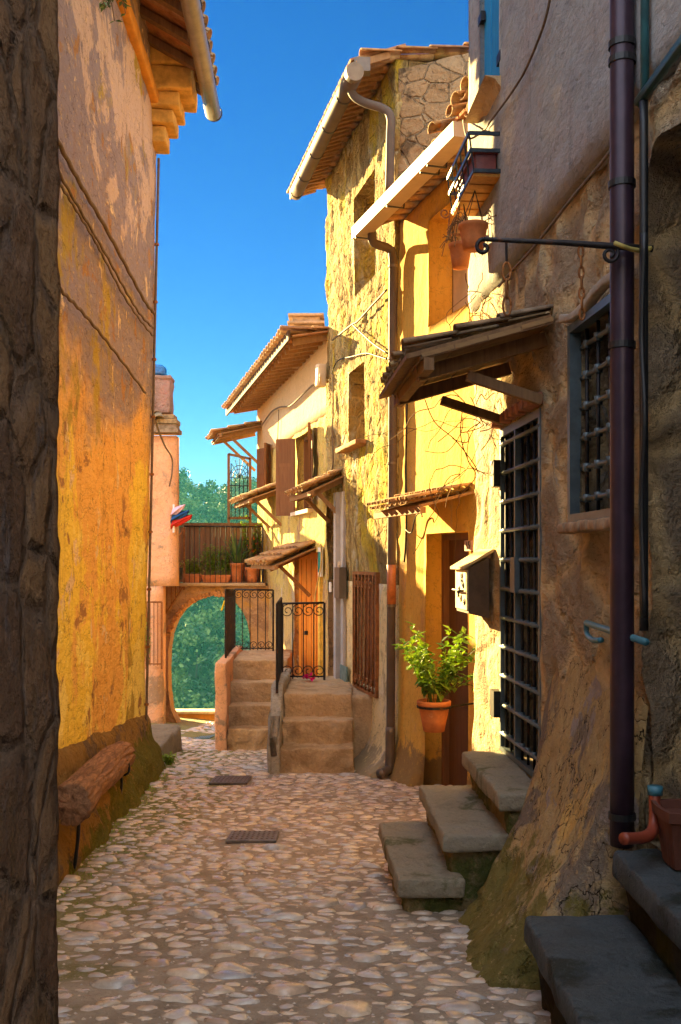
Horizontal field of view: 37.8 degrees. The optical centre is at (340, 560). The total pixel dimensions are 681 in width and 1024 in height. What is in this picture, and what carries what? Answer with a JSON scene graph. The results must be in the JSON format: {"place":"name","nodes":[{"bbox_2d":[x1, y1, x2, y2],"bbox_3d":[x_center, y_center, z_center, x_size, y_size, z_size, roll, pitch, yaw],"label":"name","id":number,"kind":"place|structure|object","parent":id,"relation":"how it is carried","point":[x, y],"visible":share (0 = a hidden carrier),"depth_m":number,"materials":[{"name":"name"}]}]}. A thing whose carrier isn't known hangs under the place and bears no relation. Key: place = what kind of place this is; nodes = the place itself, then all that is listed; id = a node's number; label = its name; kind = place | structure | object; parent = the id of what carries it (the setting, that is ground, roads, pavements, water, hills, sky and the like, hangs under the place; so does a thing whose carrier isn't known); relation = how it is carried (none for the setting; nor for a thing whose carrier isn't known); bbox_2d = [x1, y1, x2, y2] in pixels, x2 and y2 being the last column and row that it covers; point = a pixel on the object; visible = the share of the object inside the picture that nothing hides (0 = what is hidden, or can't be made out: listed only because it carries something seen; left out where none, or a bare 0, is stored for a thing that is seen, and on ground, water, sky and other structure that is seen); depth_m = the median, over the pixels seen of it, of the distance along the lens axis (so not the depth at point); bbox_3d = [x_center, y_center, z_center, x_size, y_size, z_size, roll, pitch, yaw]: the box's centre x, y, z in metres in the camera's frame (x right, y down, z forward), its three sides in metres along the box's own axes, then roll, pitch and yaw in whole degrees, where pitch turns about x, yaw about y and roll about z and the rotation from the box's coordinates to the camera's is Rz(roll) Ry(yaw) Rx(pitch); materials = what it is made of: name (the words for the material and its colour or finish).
{"place":"outdoors","nodes":[
{"label":"outdoors","id":0,"kind":"place"},
{"bbox_2d":[172,508,251,701],"bbox_3d":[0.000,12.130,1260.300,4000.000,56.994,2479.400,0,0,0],"label":"valley terrain","id":1,"kind":"structure","parent":0,"point":[200,675],"depth_m":175.90,"materials":[{"name":"green plant"}]},
{"bbox_2d":[171,467,257,708],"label":"forest","id":2,"kind":"object","parent":1,"relation":"on","point":[190,634],"depth_m":176.45,"materials":[{"name":"green plant"}]},
{"bbox_2d":[56,717,550,1023],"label":"ground","id":3,"kind":"structure","parent":0,"point":[160,977],"depth_m":4.55,"materials":[{"name":"grey stone"}]},
{"bbox_2d":[0,0,60,1023],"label":"stone building","id":4,"kind":"structure","parent":3,"relation":"on","point":[30,296],"depth_m":2.20,"materials":[{"name":"stone"}]},
{"bbox_2d":[58,741,134,868],"bbox_3d":[-1.695,1.639,7.023,0.288,0.832,3.213,0,0,-7],"label":"log bench","id":5,"kind":"object","parent":3,"relation":"on","point":[86,786],"visible":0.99,"depth_m":5.77,"materials":[{"name":"brown wood"}]},
{"bbox_2d":[59,771,177,926],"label":"moss tufts","id":6,"kind":"object","parent":3,"relation":"on","point":[122,828],"visible":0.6,"depth_m":7.30,"materials":[{"name":"green plant"}]},
{"bbox_2d":[56,0,221,885],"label":"plaster house","id":7,"kind":"structure","parent":3,"relation":"on","point":[137,80],"depth_m":8.23,"materials":[{"name":"orange paint"}]},
{"bbox_2d":[61,287,146,393],"bbox_3d":[-1.848,-1.699,7.902,0.034,0.143,3.654,0,0,-2],"label":"wall cable","id":8,"kind":"object","parent":7,"relation":"attached to","point":[77,307],"depth_m":7.56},
{"bbox_2d":[60,183,152,336],"bbox_3d":[-1.842,-2.323,8.089,0.032,0.161,4.134,0,0,-2],"label":"wall cable","id":9,"kind":"object","parent":7,"relation":"attached to","point":[94,241],"depth_m":7.58,"materials":[{"name":"brown rubber"}]},
{"bbox_2d":[58,138,155,314],"bbox_3d":[-1.838,-2.579,8.079,0.044,0.169,4.162,0,0,-2],"label":"wall cable","id":10,"kind":"object","parent":7,"relation":"attached to","point":[80,185],"depth_m":7.52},
{"bbox_2d":[60,171,153,328],"bbox_3d":[-1.841,-2.406,8.079,0.037,0.206,4.133,0,0,-2],"label":"wall cable","id":11,"kind":"object","parent":7,"relation":"attached to","point":[98,241],"depth_m":7.53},
{"bbox_2d":[98,0,131,23],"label":"trailing plant","id":12,"kind":"object","parent":7,"relation":"hanging from","point":[103,5],"visible":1,"depth_m":5.66,"materials":[{"name":"green plant"}]},
{"bbox_2d":[151,407,172,486],"bbox_3d":[-2.510,-1.582,13.928,0.117,0.573,7.121,0,0,-8],"label":"sagging cable","id":13,"kind":"object","parent":7,"relation":"attached to","point":[155,421],"visible":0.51,"depth_m":16.12,"materials":[{"name":"black rubber"}]},
{"bbox_2d":[145,618,151,664],"bbox_3d":[-3.317,1.379,17.009,0.261,0.800,0.322,0,0,-28],"label":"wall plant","id":14,"kind":"object","parent":3,"relation":"on","point":[149,642],"depth_m":17.04,"materials":[{"name":"green plant"}]},
{"bbox_2d":[145,601,162,668],"bbox_3d":[-3.230,1.289,17.201,0.299,1.174,0.034,0,0,0],"label":"side railing","id":15,"kind":"object","parent":3,"relation":"on","point":[157,602],"visible":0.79,"depth_m":17.19,"materials":[{"name":"metal"}]},
{"bbox_2d":[145,375,181,723],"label":"salmon house","id":16,"kind":"structure","parent":3,"relation":"on","point":[165,554],"depth_m":17.51,"materials":[{"name":"paint"}]},
{"bbox_2d":[155,364,166,374],"bbox_3d":[-3.268,-3.394,17.801,0.312,0.221,0.274,0,0,0],"label":"plastic sack","id":17,"kind":"object","parent":16,"relation":"on","point":[160,370],"visible":0.45,"depth_m":17.68,"materials":[{"name":"blue plastic"}]},
{"bbox_2d":[170,504,192,532],"bbox_3d":[-2.778,-0.738,17.335,0.414,0.493,0.205,0,0,14],"label":"flag","id":18,"kind":"object","parent":16,"relation":"attached to","point":[179,516],"visible":1,"depth_m":17.28,"materials":[{"name":"multicoloured fabric"}]},
{"bbox_2d":[151,724,181,757],"bbox_3d":[-2.317,2.266,11.704,0.659,0.409,1.938,0,0,0],"label":"stone step","id":19,"kind":"object","parent":3,"relation":"on","point":[167,738],"visible":0.16,"depth_m":12.08,"materials":[{"name":"grey stone"}]},
{"bbox_2d":[162,751,177,765],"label":"weed tuft","id":20,"kind":"object","parent":3,"relation":"on","point":[167,760],"visible":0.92,"depth_m":10.98,"materials":[{"name":"green plant"}]},
{"bbox_2d":[175,709,214,719],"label":"parapet wall","id":21,"kind":"structure","parent":3,"relation":"on","point":[207,714],"depth_m":20.12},
{"bbox_2d":[193,735,214,738],"bbox_3d":[-2.144,2.719,15.331,0.348,0.128,0.935,0,0,0],"label":"manhole cover","id":22,"kind":"object","parent":3,"relation":"on","point":[205,737],"visible":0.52,"depth_m":15.02,"materials":[{"name":"grey metal"}]},
{"bbox_2d":[166,582,269,722],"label":"arch bridge","id":23,"kind":"structure","parent":3,"relation":"on","point":[189,595],"depth_m":18.31,"materials":[{"name":"paint"}]},
{"bbox_2d":[166,527,184,612],"bbox_3d":[-3.059,0.253,18.200,0.448,1.759,0.037,0,0,-29],"label":"stair railing","id":24,"kind":"object","parent":23,"relation":"attached to","point":[183,531],"visible":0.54,"depth_m":18.26,"materials":[{"name":"metal"}]},
{"bbox_2d":[179,562,183,579],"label":"potted plant","id":25,"kind":"object","parent":23,"relation":"on","point":[180,571],"visible":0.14,"depth_m":18.15,"materials":[{"name":"green plant"}]},
{"bbox_2d":[180,556,202,582],"bbox_3d":[-2.769,0.153,18.551,0.464,0.514,0.270,0,0,0],"label":"planter","id":26,"kind":"object","parent":23,"relation":"on","point":[191,571],"visible":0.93,"depth_m":18.50,"materials":[{"name":"ceramic"}]},
{"bbox_2d":[198,543,231,582],"bbox_3d":[-2.321,0.037,18.578,0.690,0.747,0.295,0,0,0],"label":"planter","id":27,"kind":"object","parent":23,"relation":"on","point":[224,577],"visible":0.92,"depth_m":18.56,"materials":[{"name":"ceramic"}]},
{"bbox_2d":[179,523,261,581],"bbox_3d":[-2.328,-0.155,19.265,1.884,1.150,0.130,0,0,0],"label":"board fence","id":28,"kind":"object","parent":23,"relation":"on","point":[204,535],"visible":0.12,"depth_m":19.25,"materials":[{"name":"brown wood"}]},
{"bbox_2d":[183,525,262,582],"bbox_3d":[-2.171,-0.073,18.400,1.478,1.157,0.028,0,0,0],"label":"walkway railing","id":29,"kind":"object","parent":23,"relation":"on","point":[189,526],"visible":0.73,"depth_m":18.39,"materials":[{"name":"metal"}]},
{"bbox_2d":[219,531,259,582],"bbox_3d":[-1.837,-0.071,18.672,0.989,0.962,0.680,0,0,0],"label":"potted plant","id":30,"kind":"object","parent":23,"relation":"on","point":[232,550],"visible":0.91,"depth_m":18.53,"materials":[{"name":"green plant"}]},
{"bbox_2d":[240,515,262,581],"bbox_3d":[-1.681,-0.247,19.041,0.519,1.314,0.654,0,0,0],"label":"flowering shrub","id":31,"kind":"object","parent":23,"relation":"on","point":[254,540],"visible":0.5,"depth_m":19.00,"materials":[{"name":"green plant"}]},
{"bbox_2d":[245,556,259,582],"bbox_3d":[-1.646,0.160,18.509,0.294,0.500,0.299,0,0,0],"label":"potted plant","id":32,"kind":"object","parent":23,"relation":"on","point":[251,575],"visible":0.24,"depth_m":18.40,"materials":[{"name":"orange plant"}]},
{"bbox_2d":[209,776,251,784],"bbox_3d":[-1.078,2.158,9.782,0.368,0.068,0.533,0,0,0],"label":"manhole cover","id":33,"kind":"object","parent":3,"relation":"on","point":[230,780],"visible":1,"depth_m":9.66,"materials":[{"name":"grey metal"}]},
{"bbox_2d":[226,831,278,842],"bbox_3d":[-0.598,1.889,6.803,0.336,0.054,0.350,0,0,0],"label":"manhole cover","id":34,"kind":"object","parent":3,"relation":"on","point":[252,836],"visible":1,"depth_m":6.72,"materials":[{"name":"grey metal"}]},
{"bbox_2d":[215,646,293,750],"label":"staircase","id":35,"kind":"structure","parent":3,"relation":"on","point":[245,680],"depth_m":13.20,"materials":[{"name":"stone"}]},
{"bbox_2d":[225,589,233,657],"bbox_3d":[-1.595,0.903,14.301,0.030,1.033,1.631,0,0,-3],"label":"side railing","id":36,"kind":"object","parent":35,"relation":"on","point":[229,620],"visible":0.94,"depth_m":14.17,"materials":[{"name":"metal"}]},
{"bbox_2d":[234,589,273,650],"bbox_3d":[-1.325,0.928,15.200,0.620,1.003,0.031,0,0,0],"label":"scroll railing","id":37,"kind":"object","parent":35,"relation":"on","point":[257,596],"visible":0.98,"depth_m":15.19,"materials":[{"name":"metal"}]},
{"bbox_2d":[205,313,328,675],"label":"tiled house","id":38,"kind":"structure","parent":3,"relation":"on","point":[282,372],"depth_m":15.70,"materials":[{"name":"beige paint"}]},
{"bbox_2d":[227,453,250,581],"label":"iron gate","id":39,"kind":"structure","parent":38,"relation":"attached to","point":[231,485],"depth_m":18.68,"materials":[{"name":"metal"}]},
{"bbox_2d":[261,383,314,424],"bbox_3d":[-0.849,-2.532,16.021,0.025,0.240,5.524,0,0,-13],"label":"bundled wire","id":40,"kind":"object","parent":38,"relation":"attached to","point":[299,397],"visible":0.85,"depth_m":15.68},
{"bbox_2d":[304,434,312,508],"bbox_3d":[-0.377,-1.345,15.131,0.130,1.210,1.288,0,0,-13],"label":"window","id":41,"kind":"structure","parent":38,"relation":"in","point":[305,439],"depth_m":15.68,"materials":[{"name":"brown glass"}]},
{"bbox_2d":[299,552,317,675],"bbox_3d":[-0.423,0.880,14.859,0.144,2.040,2.059,0,0,-13],"label":"door","id":42,"kind":"structure","parent":38,"relation":"in","point":[308,564],"depth_m":15.08,"materials":[{"name":"orange paint"}]},
{"bbox_2d":[56,721,550,1023],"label":"cobblestones","id":43,"kind":"structure","parent":3,"relation":"on","point":[285,989],"depth_m":4.92,"materials":[{"name":"beige stone"}]},
{"bbox_2d":[267,668,372,773],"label":"staircase","id":44,"kind":"structure","parent":3,"relation":"on","point":[318,725],"depth_m":10.76,"materials":[{"name":"stone"}]},
{"bbox_2d":[276,597,281,692],"bbox_3d":[-0.715,0.954,11.586,0.030,1.013,1.300,0,0,-1],"label":"side railing","id":45,"kind":"object","parent":44,"relation":"on","point":[278,638],"visible":0.98,"depth_m":11.24,"materials":[{"name":"metal"}]},
{"bbox_2d":[282,602,325,679],"bbox_3d":[-0.460,1.014,12.280,0.550,1.013,0.031,0,0,0],"label":"scroll railing","id":46,"kind":"object","parent":44,"relation":"on","point":[324,635],"visible":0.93,"depth_m":12.27,"materials":[{"name":"metal"}]},
{"bbox_2d":[302,672,314,680],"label":"magenta flowers","id":47,"kind":"object","parent":44,"relation":"on","point":[306,676],"visible":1,"depth_m":12.18,"materials":[{"name":"pink plant"}]},
{"bbox_2d":[284,42,468,777],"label":"tall stone house","id":48,"kind":"structure","parent":3,"relation":"on","point":[370,141],"depth_m":11.35,"materials":[{"name":"stone"}]},
{"bbox_2d":[314,544,321,605],"bbox_3d":[-0.287,0.187,13.046,0.054,0.830,0.328,0,0,16],"label":"yellow rope","id":49,"kind":"object","parent":48,"relation":"hanging from","point":[318,574],"visible":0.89,"depth_m":13.05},
{"bbox_2d":[331,374,333,469],"bbox_3d":[-0.106,-1.770,12.856,0.019,1.292,0.109,0,0,-13],"label":"drop wire","id":50,"kind":"object","parent":48,"relation":"attached to","point":[332,421],"visible":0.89,"depth_m":12.82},
{"bbox_2d":[331,353,387,373],"bbox_3d":[0.184,-2.304,11.600,0.014,0.452,2.678,0,0,-13],"label":"thin wire","id":51,"kind":"object","parent":48,"relation":"attached to","point":[357,355],"visible":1,"depth_m":11.55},
{"bbox_2d":[332,289,387,340],"bbox_3d":[0.189,-2.794,11.497,0.022,0.098,2.575,0,0,-13],"label":"bundled wire","id":52,"kind":"object","parent":48,"relation":"attached to","point":[366,311],"visible":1,"depth_m":11.21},
{"bbox_2d":[352,571,379,698],"bbox_3d":[0.378,0.815,11.380,0.262,1.376,1.068,0,0,-13],"label":"window","id":53,"kind":"structure","parent":48,"relation":"in","point":[370,678],"depth_m":11.41,"materials":[{"name":"metal"}]},
{"bbox_2d":[352,325,387,353],"bbox_3d":[0.311,-2.456,10.960,0.018,0.662,1.519,0,0,-13],"label":"thin wire","id":54,"kind":"object","parent":48,"relation":"attached to","point":[369,340],"visible":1,"depth_m":10.90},
{"bbox_2d":[351,75,476,786],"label":"yellow plaster house","id":55,"kind":"structure","parent":3,"relation":"on","point":[427,277],"depth_m":9.41,"materials":[{"name":"beige paint"}]},
{"bbox_2d":[393,621,475,732],"bbox_3d":[0.807,0.907,7.737,0.825,0.846,0.665,0,0,0],"label":"wall flowerpot","id":56,"kind":"object","parent":55,"relation":"attached to","point":[433,711],"depth_m":7.70,"materials":[{"name":"ceramic"}]},
{"bbox_2d":[442,532,468,785],"bbox_3d":[1.167,1.061,8.992,0.140,2.686,1.065,0,0,-16],"label":"door","id":57,"kind":"structure","parent":55,"relation":"in","point":[455,735],"depth_m":9.30,"materials":[{"name":"brown wood"}]},
{"bbox_2d":[452,216,468,312],"bbox_3d":[1.218,-2.688,8.948,0.068,1.060,1.018,0,0,-16],"label":"window","id":58,"kind":"structure","parent":55,"relation":"in","point":[459,285],"depth_m":9.26,"materials":[{"name":"beige paint"}]},
{"bbox_2d":[378,751,530,912],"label":"gate steps","id":59,"kind":"structure","parent":3,"relation":"on","point":[444,856],"depth_m":5.10,"materials":[{"name":"grey stone"}]},
{"bbox_2d":[458,0,680,989],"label":"stone house","id":60,"kind":"structure","parent":3,"relation":"on","point":[576,104],"depth_m":4.34,"materials":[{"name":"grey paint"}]},
{"bbox_2d":[364,385,491,496],"bbox_3d":[0.636,-0.808,6.457,0.553,0.795,1.175,0,0,-33],"label":"dry vine","id":61,"kind":"object","parent":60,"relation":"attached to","point":[462,427],"visible":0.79,"depth_m":6.38,"materials":[{"name":"brown plant"}]},
{"bbox_2d":[413,443,485,553],"bbox_3d":[0.732,-0.389,6.501,0.411,0.782,0.451,0,0,-29],"label":"dry vine","id":62,"kind":"object","parent":60,"relation":"attached to","point":[449,491],"visible":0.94,"depth_m":6.52,"materials":[{"name":"brown plant"}]},
{"bbox_2d":[424,393,494,497],"bbox_3d":[0.803,-0.727,6.250,0.553,0.666,0.007,0,0,0],"label":"dry vine","id":63,"kind":"object","parent":60,"relation":"attached to","point":[461,439],"visible":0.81,"depth_m":6.25,"materials":[{"name":"brown plant"}]},
{"bbox_2d":[379,304,553,425],"bbox_3d":[0.651,-1.043,5.412,0.835,0.493,1.225,0,0,0],"label":"canopy","id":64,"kind":"object","parent":60,"relation":"attached to","point":[465,355],"visible":1,"depth_m":5.04,"materials":[{"name":"brown wood"}]},
{"bbox_2d":[446,273,490,328],"bbox_3d":[0.824,-1.494,6.194,0.317,0.513,0.590,0,0,0],"label":"dry vine","id":65,"kind":"object","parent":60,"relation":"attached to","point":[472,313],"visible":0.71,"depth_m":6.23,"materials":[{"name":"brown plant"}]},
{"bbox_2d":[440,131,500,235],"bbox_3d":[0.812,-2.358,6.210,0.271,0.563,0.715,0,0,-4],"label":"flower rack","id":66,"kind":"object","parent":60,"relation":"attached to","point":[481,182],"visible":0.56,"depth_m":6.08,"materials":[{"name":"black metal"}]},
{"bbox_2d":[439,204,482,269],"bbox_3d":[0.780,-2.118,6.342,0.225,0.496,0.306,0,0,29],"label":"hanging pot","id":67,"kind":"object","parent":66,"relation":"hanging from","point":[460,258],"visible":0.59,"depth_m":6.30,"materials":[{"name":"ceramic"}]},
{"bbox_2d":[446,190,496,252],"bbox_3d":[0.806,-2.073,6.064,0.319,0.362,0.297,0,0,0],"label":"hanging pot","id":68,"kind":"object","parent":66,"relation":"hanging from","point":[472,231],"visible":0.94,"depth_m":6.00,"materials":[{"name":"ceramic"}]},
{"bbox_2d":[455,152,497,196],"bbox_3d":[0.848,-2.374,6.203,0.165,0.142,0.600,0,0,-4],"label":"flower box","id":69,"kind":"object","parent":66,"relation":"in","point":[485,160],"visible":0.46,"depth_m":5.93,"materials":[{"name":"red plastic"}]},
{"bbox_2d":[450,549,493,617],"bbox_3d":[0.839,0.142,6.388,0.192,0.435,0.451,0,0,-4],"label":"mailbox","id":70,"kind":"object","parent":60,"relation":"attached to","point":[471,589],"visible":1,"depth_m":6.20,"materials":[{"name":"white metal"}]},
{"bbox_2d":[475,237,653,320],"bbox_3d":[0.814,-1.027,3.590,0.648,0.306,0.096,0,0,0],"label":"bracket bar","id":71,"kind":"object","parent":60,"relation":"attached to","point":[614,246],"visible":0.96,"depth_m":3.61,"materials":[{"name":"metal"}]},
{"bbox_2d":[567,293,609,522],"bbox_3d":[1.091,-0.618,4.179,0.074,0.890,0.680,0,0,-4],"label":"window","id":72,"kind":"structure","parent":60,"relation":"in","point":[574,330],"depth_m":4.40,"materials":[{"name":"grey metal"}]},
{"bbox_2d":[524,849,680,1023],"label":"steps","id":73,"kind":"structure","parent":3,"relation":"on","point":[608,969],"depth_m":3.20,"materials":[{"name":"stone"}]},
{"bbox_2d":[618,784,662,844],"bbox_3d":[1.055,0.890,3.456,0.069,0.171,0.286,0,0,40],"label":"drain pipe","id":74,"kind":"object","parent":73,"relation":"on","point":[650,833],"visible":0.94,"depth_m":3.46,"materials":[{"name":"red plastic"}]},
{"bbox_2d":[651,799,680,869],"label":"square planter","id":75,"kind":"object","parent":73,"relation":"on","point":[667,812],"visible":1,"depth_m":3.40,"materials":[{"name":"ceramic"}]},
{"bbox_2d":[154,0,468,504],"label":"sky","id":76,"kind":"structure","parent":0,"point":[237,256],"materials":[{"name":"blue"}]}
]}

